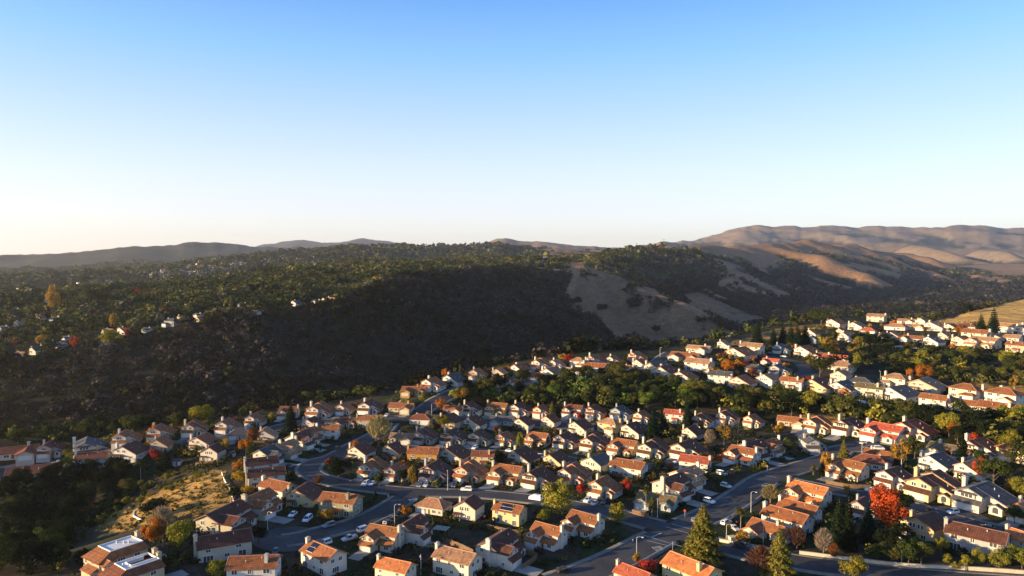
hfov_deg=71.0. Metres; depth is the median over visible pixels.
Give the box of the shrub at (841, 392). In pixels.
[836,387,851,394]
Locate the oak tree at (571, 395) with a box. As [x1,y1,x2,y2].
[566,391,576,403]
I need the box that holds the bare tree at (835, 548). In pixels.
[828,543,839,557]
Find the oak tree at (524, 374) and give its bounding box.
[515,369,530,381]
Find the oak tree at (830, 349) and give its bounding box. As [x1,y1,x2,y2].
[825,346,837,353]
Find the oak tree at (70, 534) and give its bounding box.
[40,528,76,543]
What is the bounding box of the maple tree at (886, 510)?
[869,482,908,531]
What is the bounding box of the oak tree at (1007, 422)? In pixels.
[998,417,1021,434]
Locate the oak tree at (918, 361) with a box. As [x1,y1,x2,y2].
[910,358,931,366]
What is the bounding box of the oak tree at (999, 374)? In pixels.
[985,371,1001,385]
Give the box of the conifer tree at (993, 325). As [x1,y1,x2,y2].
[987,307,1000,332]
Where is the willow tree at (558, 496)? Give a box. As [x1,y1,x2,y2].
[541,478,574,513]
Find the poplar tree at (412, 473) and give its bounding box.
[407,465,416,486]
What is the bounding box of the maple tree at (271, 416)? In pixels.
[268,412,275,423]
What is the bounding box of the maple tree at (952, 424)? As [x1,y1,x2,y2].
[946,421,964,439]
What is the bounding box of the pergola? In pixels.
[433,525,448,535]
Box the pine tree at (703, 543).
[680,502,724,564]
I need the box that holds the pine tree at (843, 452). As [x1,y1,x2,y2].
[837,440,850,458]
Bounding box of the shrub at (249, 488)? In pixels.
[241,485,254,492]
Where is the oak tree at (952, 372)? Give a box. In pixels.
[946,368,959,381]
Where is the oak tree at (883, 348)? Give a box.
[872,343,891,354]
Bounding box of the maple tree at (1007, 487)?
[1004,480,1013,492]
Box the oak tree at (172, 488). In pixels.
[168,485,175,492]
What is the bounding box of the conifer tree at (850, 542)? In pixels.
[840,495,858,553]
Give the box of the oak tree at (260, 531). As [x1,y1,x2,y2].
[252,526,268,543]
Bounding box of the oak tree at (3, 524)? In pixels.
[0,515,21,532]
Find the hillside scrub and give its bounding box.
[96,306,1018,529]
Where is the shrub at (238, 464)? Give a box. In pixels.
[231,459,243,470]
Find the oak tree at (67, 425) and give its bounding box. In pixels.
[62,422,75,433]
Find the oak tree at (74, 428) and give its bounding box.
[69,423,82,436]
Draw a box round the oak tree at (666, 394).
[660,392,672,400]
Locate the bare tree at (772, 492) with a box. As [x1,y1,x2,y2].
[760,484,780,502]
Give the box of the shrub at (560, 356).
[558,353,565,360]
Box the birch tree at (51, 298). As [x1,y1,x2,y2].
[45,284,60,308]
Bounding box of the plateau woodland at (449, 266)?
[0,249,990,349]
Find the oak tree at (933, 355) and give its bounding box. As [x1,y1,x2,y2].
[929,353,942,361]
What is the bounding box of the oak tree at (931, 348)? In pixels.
[923,344,938,352]
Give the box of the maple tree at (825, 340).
[821,337,832,344]
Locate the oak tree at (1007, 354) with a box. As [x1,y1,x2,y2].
[998,352,1016,360]
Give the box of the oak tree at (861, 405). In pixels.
[854,401,865,407]
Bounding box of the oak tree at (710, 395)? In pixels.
[704,391,719,407]
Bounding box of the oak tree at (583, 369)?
[575,365,594,377]
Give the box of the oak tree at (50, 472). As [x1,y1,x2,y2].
[37,467,57,479]
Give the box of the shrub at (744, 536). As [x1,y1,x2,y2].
[734,530,752,542]
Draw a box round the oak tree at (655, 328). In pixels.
[651,325,659,331]
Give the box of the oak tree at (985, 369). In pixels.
[980,366,995,377]
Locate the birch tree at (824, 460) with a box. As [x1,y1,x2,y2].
[820,451,831,467]
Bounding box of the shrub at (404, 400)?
[400,398,412,402]
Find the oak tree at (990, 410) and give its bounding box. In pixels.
[973,407,1002,419]
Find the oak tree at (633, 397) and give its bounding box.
[628,392,637,406]
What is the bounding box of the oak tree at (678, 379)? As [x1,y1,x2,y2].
[667,374,683,384]
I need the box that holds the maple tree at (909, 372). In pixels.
[906,368,913,375]
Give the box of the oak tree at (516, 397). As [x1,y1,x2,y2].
[508,392,518,403]
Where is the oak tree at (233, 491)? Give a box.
[228,486,240,500]
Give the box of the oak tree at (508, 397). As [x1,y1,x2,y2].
[498,393,511,402]
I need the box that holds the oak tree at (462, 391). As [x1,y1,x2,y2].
[450,387,468,398]
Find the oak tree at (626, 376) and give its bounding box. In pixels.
[620,373,632,383]
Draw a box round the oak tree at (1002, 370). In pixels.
[995,368,1006,375]
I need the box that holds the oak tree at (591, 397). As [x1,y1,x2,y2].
[580,392,595,402]
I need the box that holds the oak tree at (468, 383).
[461,379,475,388]
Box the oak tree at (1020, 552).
[1007,543,1023,569]
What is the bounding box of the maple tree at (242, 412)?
[239,406,247,421]
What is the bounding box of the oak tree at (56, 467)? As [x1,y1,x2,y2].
[41,463,63,473]
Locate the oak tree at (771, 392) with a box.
[763,389,782,398]
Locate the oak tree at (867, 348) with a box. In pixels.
[862,345,871,352]
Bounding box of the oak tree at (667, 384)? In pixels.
[663,381,677,392]
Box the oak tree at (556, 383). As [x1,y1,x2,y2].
[550,380,565,395]
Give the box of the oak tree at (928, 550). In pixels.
[914,540,935,563]
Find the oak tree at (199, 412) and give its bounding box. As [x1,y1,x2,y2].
[187,404,215,421]
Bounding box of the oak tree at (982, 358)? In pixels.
[977,354,992,363]
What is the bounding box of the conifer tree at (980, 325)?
[976,314,986,329]
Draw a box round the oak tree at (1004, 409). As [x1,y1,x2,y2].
[996,403,1023,418]
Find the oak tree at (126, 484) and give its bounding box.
[118,478,135,489]
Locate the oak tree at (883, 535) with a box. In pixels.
[873,525,904,546]
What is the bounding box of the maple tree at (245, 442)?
[238,438,251,455]
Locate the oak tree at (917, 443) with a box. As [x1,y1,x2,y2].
[907,435,925,458]
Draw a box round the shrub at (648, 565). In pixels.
[638,559,657,570]
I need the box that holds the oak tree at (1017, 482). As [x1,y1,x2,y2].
[1009,476,1023,495]
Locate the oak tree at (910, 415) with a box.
[899,413,916,420]
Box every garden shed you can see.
[172,459,182,465]
[228,451,235,456]
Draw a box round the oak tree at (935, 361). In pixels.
[931,359,944,366]
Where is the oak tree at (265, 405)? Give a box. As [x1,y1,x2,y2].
[260,401,269,411]
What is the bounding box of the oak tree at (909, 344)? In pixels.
[905,341,916,347]
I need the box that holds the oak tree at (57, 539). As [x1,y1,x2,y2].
[43,533,69,550]
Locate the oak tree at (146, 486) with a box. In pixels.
[141,483,149,489]
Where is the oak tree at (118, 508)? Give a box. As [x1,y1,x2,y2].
[113,505,123,510]
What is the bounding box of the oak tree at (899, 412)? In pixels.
[889,409,905,415]
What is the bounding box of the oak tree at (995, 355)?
[992,352,1001,363]
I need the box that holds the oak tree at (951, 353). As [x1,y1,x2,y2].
[944,348,960,363]
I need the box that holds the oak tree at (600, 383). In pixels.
[586,379,604,391]
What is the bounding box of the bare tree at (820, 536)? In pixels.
[813,527,833,552]
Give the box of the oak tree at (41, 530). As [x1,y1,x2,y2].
[31,526,51,542]
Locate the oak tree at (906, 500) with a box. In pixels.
[898,494,916,515]
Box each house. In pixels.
[0,441,40,465]
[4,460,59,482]
[13,321,24,326]
[28,346,42,354]
[35,439,66,462]
[36,315,46,319]
[55,341,68,347]
[61,335,71,341]
[72,436,110,461]
[74,450,111,466]
[80,530,149,575]
[97,547,165,575]
[110,428,143,450]
[112,440,149,464]
[116,326,133,334]
[141,326,153,332]
[145,422,177,441]
[149,435,175,452]
[160,317,179,327]
[180,419,209,437]
[188,432,218,451]
[193,312,201,317]
[193,493,258,534]
[193,527,253,562]
[194,316,202,322]
[199,442,226,460]
[213,416,242,434]
[224,553,282,575]
[226,427,249,440]
[243,411,266,426]
[244,455,279,471]
[245,465,286,487]
[247,487,283,520]
[251,439,285,463]
[256,475,298,501]
[257,426,278,440]
[275,435,302,459]
[276,404,300,419]
[283,429,317,450]
[285,481,323,507]
[291,300,301,305]
[296,423,323,442]
[299,536,348,575]
[301,416,324,428]
[304,401,335,417]
[312,422,340,438]
[317,491,364,517]
[332,415,356,428]
[334,400,356,415]
[347,441,376,460]
[356,397,384,414]
[356,413,378,427]
[356,456,389,478]
[357,523,405,553]
[373,553,417,575]
[382,440,406,458]
[383,460,410,481]
[387,400,415,414]
[389,430,413,444]
[396,509,433,546]
[400,384,425,398]
[406,444,441,462]
[408,413,432,425]
[411,425,439,444]
[414,496,452,515]
[417,457,453,482]
[420,375,446,391]
[431,541,483,575]
[438,412,463,428]
[438,426,467,445]
[439,443,470,463]
[442,403,463,415]
[443,372,465,386]
[451,458,489,482]
[453,494,485,520]
[462,399,483,415]
[462,414,487,429]
[466,427,494,445]
[468,366,488,380]
[470,449,494,465]
[473,527,526,570]
[483,399,509,416]
[485,459,526,485]
[489,413,515,425]
[491,498,528,526]
[492,367,508,376]
[494,429,516,446]
[500,377,514,386]
[506,445,540,463]
[507,400,532,417]
[509,362,531,374]
[509,380,527,393]
[514,415,534,430]
[519,463,559,489]
[520,372,545,385]
[523,429,551,446]
[523,520,568,551]
[530,356,550,370]
[532,403,548,418]
[539,366,561,376]
[540,413,561,427]
[542,450,571,466]
[548,357,565,368]
[551,429,580,448]
[557,460,593,485]
[559,509,605,539]
[561,402,584,419]
[568,418,594,435]
[569,357,587,366]
[571,365,588,377]
[578,431,609,451]
[580,452,609,474]
[582,360,609,373]
[584,402,606,419]
[585,473,623,499]
[587,352,605,362]
[596,417,623,435]
[605,434,640,456]
[606,354,621,363]
[608,454,648,477]
[609,403,633,421]
[612,558,655,575]
[620,420,647,438]
[627,349,647,361]
[632,358,644,368]
[632,408,651,424]
[632,490,680,511]
[635,436,670,458]
[643,360,666,373]
[650,472,696,502]
[654,363,677,379]
[660,550,724,575]
[663,409,684,423]
[666,350,702,360]
[667,436,709,458]
[668,461,707,490]
[674,368,699,382]
[678,453,712,472]
[681,424,704,439]
[683,357,715,373]
[685,343,712,354]
[691,410,714,427]
[707,368,733,385]
[714,407,740,425]
[717,339,731,348]
[721,444,761,465]
[725,345,757,360]
[729,374,758,390]
[738,340,764,354]
[738,438,774,460]
[740,517,792,543]
[742,411,765,427]
[744,364,763,373]
[755,372,779,388]
[759,500,815,536]
[761,356,780,364]
[765,435,785,457]
[767,361,792,375]
[771,342,792,354]
[776,414,806,429]
[776,494,823,526]
[778,376,805,390]
[781,475,833,507]
[793,344,820,356]
[798,433,827,452]
[801,413,832,434]
[804,375,832,394]
[807,328,819,336]
[809,335,818,343]
[812,350,831,358]
[821,352,848,360]
[825,453,870,481]
[826,318,847,327]
[828,360,856,372]
[828,378,856,395]
[829,369,852,381]
[830,413,865,436]
[836,327,847,332]
[837,330,860,341]
[847,321,867,329]
[847,493,879,520]
[849,376,874,382]
[849,453,893,470]
[853,382,886,399]
[858,417,905,443]
[859,327,877,333]
[861,445,892,459]
[866,313,887,322]
[872,463,913,490]
[878,370,912,386]
[878,383,919,401]
[884,323,908,330]
[887,331,901,339]
[893,415,940,441]
[896,317,915,323]
[899,333,924,342]
[899,509,943,541]
[901,466,961,505]
[906,322,923,330]
[907,375,946,394]
[915,318,928,323]
[917,392,952,408]
[917,449,959,471]
[922,334,945,345]
[922,439,970,459]
[924,320,944,330]
[938,330,951,339]
[943,516,1012,559]
[944,323,958,331]
[946,396,976,410]
[947,383,987,400]
[949,475,1018,516]
[950,334,968,345]
[952,457,994,480]
[957,322,977,328]
[959,433,998,459]
[960,328,994,336]
[963,333,1002,349]
[974,399,1021,415]
[983,385,1023,404]
[991,331,1023,341]
[994,441,1023,464]
[996,322,1023,332]
[1004,340,1023,352]
[1004,523,1023,548]
[1006,495,1023,524]
[1011,323,1023,334]
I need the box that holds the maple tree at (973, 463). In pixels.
[972,457,987,473]
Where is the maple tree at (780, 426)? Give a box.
[775,422,786,433]
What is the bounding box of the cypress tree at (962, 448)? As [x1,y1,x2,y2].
[955,436,968,461]
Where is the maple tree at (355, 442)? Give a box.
[349,440,358,446]
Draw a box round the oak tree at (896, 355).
[888,352,904,360]
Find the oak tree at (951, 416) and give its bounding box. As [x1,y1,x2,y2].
[934,412,963,437]
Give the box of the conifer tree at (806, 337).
[801,323,811,344]
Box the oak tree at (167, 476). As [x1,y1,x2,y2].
[162,473,170,480]
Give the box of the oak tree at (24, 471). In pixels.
[11,466,32,482]
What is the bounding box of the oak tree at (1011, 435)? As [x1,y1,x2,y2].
[997,429,1021,443]
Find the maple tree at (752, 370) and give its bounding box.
[747,366,756,377]
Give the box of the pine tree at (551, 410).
[548,402,556,414]
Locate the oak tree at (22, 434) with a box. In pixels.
[7,428,28,443]
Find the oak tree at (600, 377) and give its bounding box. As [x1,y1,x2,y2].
[593,372,610,381]
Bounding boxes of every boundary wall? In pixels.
[719,538,771,549]
[799,550,1023,574]
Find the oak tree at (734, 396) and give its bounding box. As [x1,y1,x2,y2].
[727,392,742,405]
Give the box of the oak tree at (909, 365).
[897,360,915,374]
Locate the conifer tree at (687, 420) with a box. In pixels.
[681,400,693,428]
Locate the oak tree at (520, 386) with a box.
[515,381,525,391]
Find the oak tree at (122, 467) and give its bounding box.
[112,458,132,480]
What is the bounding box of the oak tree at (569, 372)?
[558,367,577,377]
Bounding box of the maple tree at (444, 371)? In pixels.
[441,368,449,374]
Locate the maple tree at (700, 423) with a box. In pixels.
[697,420,703,426]
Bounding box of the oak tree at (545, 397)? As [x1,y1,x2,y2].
[537,393,551,401]
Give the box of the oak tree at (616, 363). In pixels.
[606,360,627,368]
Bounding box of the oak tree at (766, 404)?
[757,399,773,414]
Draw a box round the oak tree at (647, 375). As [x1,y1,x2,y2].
[641,372,654,379]
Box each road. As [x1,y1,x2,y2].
[0,422,301,478]
[298,423,683,532]
[300,416,596,429]
[316,492,419,536]
[403,352,669,418]
[405,447,677,467]
[547,446,850,575]
[674,531,1002,575]
[757,355,812,374]
[770,474,1023,531]
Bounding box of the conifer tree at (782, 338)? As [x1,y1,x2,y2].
[777,326,787,344]
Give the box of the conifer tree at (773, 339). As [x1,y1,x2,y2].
[769,330,777,343]
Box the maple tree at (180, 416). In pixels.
[171,411,184,425]
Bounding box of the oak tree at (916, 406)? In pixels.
[912,404,929,420]
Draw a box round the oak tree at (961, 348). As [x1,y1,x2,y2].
[956,345,977,353]
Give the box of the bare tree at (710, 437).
[704,429,715,446]
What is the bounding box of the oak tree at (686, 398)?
[680,395,693,405]
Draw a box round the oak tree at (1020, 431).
[1015,425,1023,440]
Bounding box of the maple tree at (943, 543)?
[934,537,950,554]
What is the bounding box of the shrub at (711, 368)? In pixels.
[704,366,722,372]
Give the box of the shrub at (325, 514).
[316,508,335,519]
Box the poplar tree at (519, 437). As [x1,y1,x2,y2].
[515,432,524,446]
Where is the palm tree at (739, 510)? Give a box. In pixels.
[734,507,747,528]
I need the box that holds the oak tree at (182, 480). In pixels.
[175,478,184,484]
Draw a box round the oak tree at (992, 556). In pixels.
[985,548,1011,567]
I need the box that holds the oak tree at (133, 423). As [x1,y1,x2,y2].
[123,414,142,430]
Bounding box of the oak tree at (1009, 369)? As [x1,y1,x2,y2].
[1001,362,1020,374]
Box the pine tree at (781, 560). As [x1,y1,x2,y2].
[759,526,797,575]
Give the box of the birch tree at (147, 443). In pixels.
[144,439,150,446]
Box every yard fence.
[195,458,216,465]
[254,439,274,443]
[379,452,397,459]
[501,459,526,467]
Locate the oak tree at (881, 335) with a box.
[877,333,890,339]
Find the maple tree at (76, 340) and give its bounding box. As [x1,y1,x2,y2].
[69,336,81,347]
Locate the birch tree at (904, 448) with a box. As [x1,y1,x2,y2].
[891,437,912,467]
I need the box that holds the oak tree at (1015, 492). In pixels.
[1012,488,1023,494]
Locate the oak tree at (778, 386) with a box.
[769,382,790,391]
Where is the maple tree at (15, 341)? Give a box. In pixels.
[12,339,19,344]
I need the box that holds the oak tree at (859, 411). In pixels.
[849,407,865,417]
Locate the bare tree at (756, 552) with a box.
[744,544,772,575]
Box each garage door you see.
[18,455,31,460]
[38,454,46,457]
[182,433,189,436]
[266,511,274,519]
[360,546,369,552]
[420,477,429,481]
[424,537,429,544]
[455,478,463,482]
[488,480,496,484]
[513,559,520,569]
[522,483,531,488]
[525,542,533,548]
[588,492,597,498]
[636,503,646,509]
[638,453,646,457]
[671,454,678,458]
[683,495,689,501]
[724,459,731,463]
[793,425,801,428]
[803,428,811,432]
[809,449,817,452]
[827,472,836,478]
[833,429,843,434]
[861,435,871,441]
[907,491,923,500]
[955,501,973,511]
[997,455,1006,459]
[1009,515,1021,523]
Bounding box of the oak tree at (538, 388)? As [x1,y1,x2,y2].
[534,385,545,393]
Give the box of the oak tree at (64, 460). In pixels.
[55,457,74,467]
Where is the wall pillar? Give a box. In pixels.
[727,535,735,543]
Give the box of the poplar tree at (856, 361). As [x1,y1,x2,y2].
[852,352,860,369]
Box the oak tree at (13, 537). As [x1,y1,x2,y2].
[0,530,40,567]
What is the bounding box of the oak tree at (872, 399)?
[865,395,884,417]
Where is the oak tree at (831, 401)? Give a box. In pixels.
[824,399,835,409]
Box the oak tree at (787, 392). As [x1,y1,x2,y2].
[779,388,796,397]
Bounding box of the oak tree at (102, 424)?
[96,420,108,432]
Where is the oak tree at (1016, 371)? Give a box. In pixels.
[1011,369,1019,376]
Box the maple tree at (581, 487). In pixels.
[576,482,585,496]
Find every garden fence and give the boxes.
[165,512,191,524]
[441,538,472,551]
[486,524,519,532]
[522,549,537,568]
[632,509,648,516]
[644,402,662,407]
[826,480,870,488]
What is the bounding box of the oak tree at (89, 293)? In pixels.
[81,289,100,300]
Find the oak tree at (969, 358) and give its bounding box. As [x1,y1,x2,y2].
[962,354,977,366]
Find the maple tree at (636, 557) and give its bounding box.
[632,552,640,564]
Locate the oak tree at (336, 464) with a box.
[324,456,351,480]
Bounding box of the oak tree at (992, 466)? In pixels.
[974,458,1014,482]
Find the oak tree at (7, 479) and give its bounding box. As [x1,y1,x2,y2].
[0,474,17,493]
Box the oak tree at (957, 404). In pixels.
[946,400,973,416]
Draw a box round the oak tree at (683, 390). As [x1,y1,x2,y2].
[675,386,694,395]
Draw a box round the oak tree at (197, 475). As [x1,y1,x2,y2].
[194,471,202,477]
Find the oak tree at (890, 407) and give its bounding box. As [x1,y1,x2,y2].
[880,401,895,411]
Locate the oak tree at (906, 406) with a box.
[895,400,917,412]
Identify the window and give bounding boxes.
[150,570,156,575]
[203,555,213,562]
[238,549,246,554]
[263,569,269,573]
[319,567,323,575]
[332,565,338,573]
[344,511,348,516]
[436,566,442,573]
[940,496,946,503]
[950,534,957,538]
[950,542,960,550]
[960,492,972,498]
[989,543,997,548]
[991,507,998,514]
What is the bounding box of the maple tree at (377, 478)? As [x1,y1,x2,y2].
[374,471,384,486]
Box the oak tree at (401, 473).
[396,469,407,479]
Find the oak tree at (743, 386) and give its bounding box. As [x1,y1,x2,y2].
[733,383,752,393]
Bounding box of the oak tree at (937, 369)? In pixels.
[934,366,945,378]
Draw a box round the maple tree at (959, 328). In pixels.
[954,325,963,335]
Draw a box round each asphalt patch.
[303,530,326,536]
[720,505,732,510]
[729,496,742,500]
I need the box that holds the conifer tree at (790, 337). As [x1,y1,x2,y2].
[784,325,794,346]
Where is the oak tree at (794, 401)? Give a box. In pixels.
[779,394,804,415]
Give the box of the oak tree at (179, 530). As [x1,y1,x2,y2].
[166,519,194,555]
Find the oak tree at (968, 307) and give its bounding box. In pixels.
[962,304,972,312]
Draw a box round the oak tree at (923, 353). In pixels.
[915,349,928,358]
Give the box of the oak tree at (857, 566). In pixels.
[838,555,868,575]
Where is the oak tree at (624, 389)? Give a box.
[619,385,629,393]
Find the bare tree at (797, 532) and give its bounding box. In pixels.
[787,526,805,548]
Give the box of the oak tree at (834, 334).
[825,329,839,338]
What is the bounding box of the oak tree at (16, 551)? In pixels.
[1,540,40,571]
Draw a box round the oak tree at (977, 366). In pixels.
[971,363,986,373]
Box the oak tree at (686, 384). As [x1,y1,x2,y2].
[677,382,693,386]
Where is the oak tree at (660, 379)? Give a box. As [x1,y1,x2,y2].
[655,375,667,384]
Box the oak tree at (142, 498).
[136,496,145,503]
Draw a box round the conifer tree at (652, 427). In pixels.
[645,411,660,438]
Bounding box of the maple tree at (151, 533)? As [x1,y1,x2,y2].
[140,516,167,546]
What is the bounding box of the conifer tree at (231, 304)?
[228,298,233,311]
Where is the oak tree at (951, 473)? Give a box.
[945,470,955,477]
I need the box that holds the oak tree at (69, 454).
[61,449,72,458]
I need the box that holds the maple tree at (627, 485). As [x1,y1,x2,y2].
[622,478,631,489]
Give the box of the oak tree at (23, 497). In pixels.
[4,494,31,504]
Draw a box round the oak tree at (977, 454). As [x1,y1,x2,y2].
[970,448,989,458]
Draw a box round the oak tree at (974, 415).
[957,409,986,429]
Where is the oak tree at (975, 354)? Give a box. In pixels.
[962,349,980,358]
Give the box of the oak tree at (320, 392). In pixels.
[316,389,329,398]
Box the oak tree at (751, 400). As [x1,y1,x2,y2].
[741,390,763,413]
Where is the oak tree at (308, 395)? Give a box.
[299,391,313,404]
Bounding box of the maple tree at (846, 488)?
[844,484,849,492]
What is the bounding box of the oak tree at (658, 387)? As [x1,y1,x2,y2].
[649,384,666,400]
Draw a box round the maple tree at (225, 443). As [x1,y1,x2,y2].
[220,438,230,447]
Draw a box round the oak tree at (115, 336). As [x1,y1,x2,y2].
[99,329,125,342]
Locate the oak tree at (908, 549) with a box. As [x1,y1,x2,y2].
[895,538,918,562]
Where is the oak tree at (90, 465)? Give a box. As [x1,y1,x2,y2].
[82,458,99,468]
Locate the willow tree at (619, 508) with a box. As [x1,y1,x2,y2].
[608,502,626,521]
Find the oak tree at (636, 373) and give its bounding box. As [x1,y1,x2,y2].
[626,370,640,378]
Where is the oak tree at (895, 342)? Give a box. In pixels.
[886,338,900,348]
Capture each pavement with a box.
[0,423,283,467]
[281,495,394,535]
[287,498,418,546]
[294,426,645,529]
[296,414,644,426]
[319,423,666,521]
[324,421,599,431]
[404,446,671,463]
[413,352,665,410]
[429,359,667,412]
[541,444,854,575]
[609,451,862,575]
[685,543,851,575]
[716,536,1023,575]
[795,478,1023,529]
[832,493,920,512]
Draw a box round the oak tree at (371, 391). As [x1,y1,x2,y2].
[363,387,376,394]
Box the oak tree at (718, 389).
[712,386,726,405]
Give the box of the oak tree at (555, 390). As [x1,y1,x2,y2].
[544,384,560,401]
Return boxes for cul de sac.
[252,526,323,551]
[664,459,678,466]
[794,371,818,377]
[838,441,884,452]
[917,506,993,525]
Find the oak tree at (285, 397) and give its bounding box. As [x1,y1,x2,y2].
[278,392,293,405]
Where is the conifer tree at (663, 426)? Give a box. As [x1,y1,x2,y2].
[658,412,669,436]
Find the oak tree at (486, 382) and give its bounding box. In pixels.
[476,378,494,390]
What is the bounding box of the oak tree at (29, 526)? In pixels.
[8,522,38,532]
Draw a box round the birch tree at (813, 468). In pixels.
[810,464,815,471]
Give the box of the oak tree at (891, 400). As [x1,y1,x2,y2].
[885,398,903,403]
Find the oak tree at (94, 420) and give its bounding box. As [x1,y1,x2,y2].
[89,414,108,431]
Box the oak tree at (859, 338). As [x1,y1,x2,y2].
[853,336,863,345]
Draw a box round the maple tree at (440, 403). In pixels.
[435,398,446,411]
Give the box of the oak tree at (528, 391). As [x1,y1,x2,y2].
[522,387,539,404]
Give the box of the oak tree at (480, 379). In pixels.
[477,377,485,383]
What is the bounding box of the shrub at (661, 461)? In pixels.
[652,458,666,465]
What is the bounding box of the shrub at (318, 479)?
[312,474,323,484]
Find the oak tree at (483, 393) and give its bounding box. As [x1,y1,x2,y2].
[480,389,492,399]
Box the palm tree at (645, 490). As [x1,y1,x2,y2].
[640,484,651,512]
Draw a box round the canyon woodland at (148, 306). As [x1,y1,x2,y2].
[0,265,1007,438]
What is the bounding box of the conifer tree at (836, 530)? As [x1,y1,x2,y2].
[827,497,847,551]
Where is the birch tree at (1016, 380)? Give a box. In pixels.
[1008,375,1019,385]
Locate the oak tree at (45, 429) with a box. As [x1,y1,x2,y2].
[38,425,59,440]
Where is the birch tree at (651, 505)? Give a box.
[645,495,656,510]
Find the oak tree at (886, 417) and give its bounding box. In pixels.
[880,412,899,423]
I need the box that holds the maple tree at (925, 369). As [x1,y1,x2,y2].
[915,364,935,377]
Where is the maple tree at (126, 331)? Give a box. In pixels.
[123,327,131,338]
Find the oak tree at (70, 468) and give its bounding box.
[61,461,76,475]
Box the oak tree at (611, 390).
[599,385,619,404]
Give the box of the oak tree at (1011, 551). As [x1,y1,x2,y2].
[999,545,1021,568]
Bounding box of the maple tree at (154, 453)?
[149,448,160,463]
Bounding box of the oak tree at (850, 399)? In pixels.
[833,394,860,418]
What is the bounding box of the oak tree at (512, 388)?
[504,386,517,391]
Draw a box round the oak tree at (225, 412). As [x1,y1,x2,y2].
[221,409,229,414]
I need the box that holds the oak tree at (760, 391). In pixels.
[748,387,765,398]
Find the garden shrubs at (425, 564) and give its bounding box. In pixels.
[16,344,1023,575]
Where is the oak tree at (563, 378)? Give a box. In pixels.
[558,375,573,387]
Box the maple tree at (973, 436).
[969,432,980,439]
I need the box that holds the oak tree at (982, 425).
[973,419,1001,438]
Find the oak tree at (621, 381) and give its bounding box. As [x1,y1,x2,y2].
[613,377,629,388]
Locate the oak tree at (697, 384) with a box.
[691,379,714,401]
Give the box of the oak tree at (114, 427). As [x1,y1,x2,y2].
[106,423,119,431]
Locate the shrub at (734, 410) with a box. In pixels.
[730,406,744,414]
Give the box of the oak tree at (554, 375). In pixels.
[547,374,557,380]
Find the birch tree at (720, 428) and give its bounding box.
[716,421,731,444]
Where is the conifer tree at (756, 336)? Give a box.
[750,323,763,342]
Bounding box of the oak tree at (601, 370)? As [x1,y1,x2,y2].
[597,367,606,374]
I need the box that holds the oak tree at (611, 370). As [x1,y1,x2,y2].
[604,364,626,377]
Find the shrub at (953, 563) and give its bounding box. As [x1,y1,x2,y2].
[949,561,959,568]
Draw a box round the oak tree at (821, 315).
[807,310,831,324]
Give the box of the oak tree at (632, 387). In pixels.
[629,384,639,390]
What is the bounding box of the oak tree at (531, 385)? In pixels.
[528,383,537,388]
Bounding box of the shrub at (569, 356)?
[562,354,574,361]
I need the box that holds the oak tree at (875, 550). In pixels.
[864,543,888,559]
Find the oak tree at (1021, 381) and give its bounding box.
[1018,377,1023,385]
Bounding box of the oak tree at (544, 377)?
[534,374,551,384]
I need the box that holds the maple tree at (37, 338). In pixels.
[35,334,48,343]
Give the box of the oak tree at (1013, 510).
[1002,504,1023,522]
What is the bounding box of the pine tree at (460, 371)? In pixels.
[458,364,463,376]
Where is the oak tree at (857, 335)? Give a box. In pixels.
[851,333,863,338]
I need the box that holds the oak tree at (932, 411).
[913,404,945,423]
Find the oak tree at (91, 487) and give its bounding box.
[75,481,98,498]
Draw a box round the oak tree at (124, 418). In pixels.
[119,415,132,427]
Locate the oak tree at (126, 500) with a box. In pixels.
[121,496,130,505]
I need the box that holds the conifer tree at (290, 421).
[283,404,297,431]
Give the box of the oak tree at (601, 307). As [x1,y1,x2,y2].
[596,304,608,313]
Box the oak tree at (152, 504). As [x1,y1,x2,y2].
[137,498,170,517]
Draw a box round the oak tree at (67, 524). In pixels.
[46,520,76,537]
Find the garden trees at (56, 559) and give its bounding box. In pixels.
[0,293,1023,575]
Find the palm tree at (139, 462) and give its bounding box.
[132,459,146,480]
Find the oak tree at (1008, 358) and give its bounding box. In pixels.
[1001,355,1017,367]
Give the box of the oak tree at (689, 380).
[683,377,695,382]
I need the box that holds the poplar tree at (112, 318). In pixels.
[109,312,118,326]
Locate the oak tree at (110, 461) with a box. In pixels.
[103,456,123,468]
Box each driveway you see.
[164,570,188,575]
[266,516,293,523]
[279,463,296,466]
[292,458,307,461]
[307,448,326,451]
[317,443,330,446]
[348,551,369,560]
[381,480,391,483]
[408,512,421,516]
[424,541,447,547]
[464,444,472,447]
[480,484,496,488]
[513,564,543,575]
[515,487,531,492]
[631,457,644,460]
[631,508,646,511]
[686,500,704,506]
[695,489,718,495]
[716,462,730,466]
[767,460,783,465]
[791,429,801,433]
[795,432,811,435]
[816,476,835,481]
[822,434,839,440]
[880,441,904,445]
[998,520,1022,526]
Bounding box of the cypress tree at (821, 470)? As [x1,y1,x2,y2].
[819,462,824,477]
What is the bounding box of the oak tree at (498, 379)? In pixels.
[491,373,510,391]
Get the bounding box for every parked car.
[272,547,279,553]
[288,511,297,516]
[302,513,312,521]
[321,537,331,543]
[322,520,335,527]
[341,534,357,541]
[356,524,367,532]
[361,479,369,485]
[368,480,376,485]
[382,519,393,524]
[385,514,398,519]
[428,483,439,487]
[451,481,459,487]
[460,486,471,490]
[529,494,542,500]
[555,565,570,573]
[583,495,591,502]
[590,500,598,505]
[600,497,608,504]
[703,496,715,503]
[716,469,727,475]
[720,482,731,488]
[720,518,731,524]
[726,515,736,519]
[731,524,739,530]
[733,541,751,549]
[873,445,884,449]
[925,506,938,513]
[946,508,959,514]
[979,524,995,529]
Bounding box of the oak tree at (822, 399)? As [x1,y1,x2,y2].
[816,397,826,410]
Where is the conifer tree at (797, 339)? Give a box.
[792,325,803,346]
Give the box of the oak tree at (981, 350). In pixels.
[971,345,987,353]

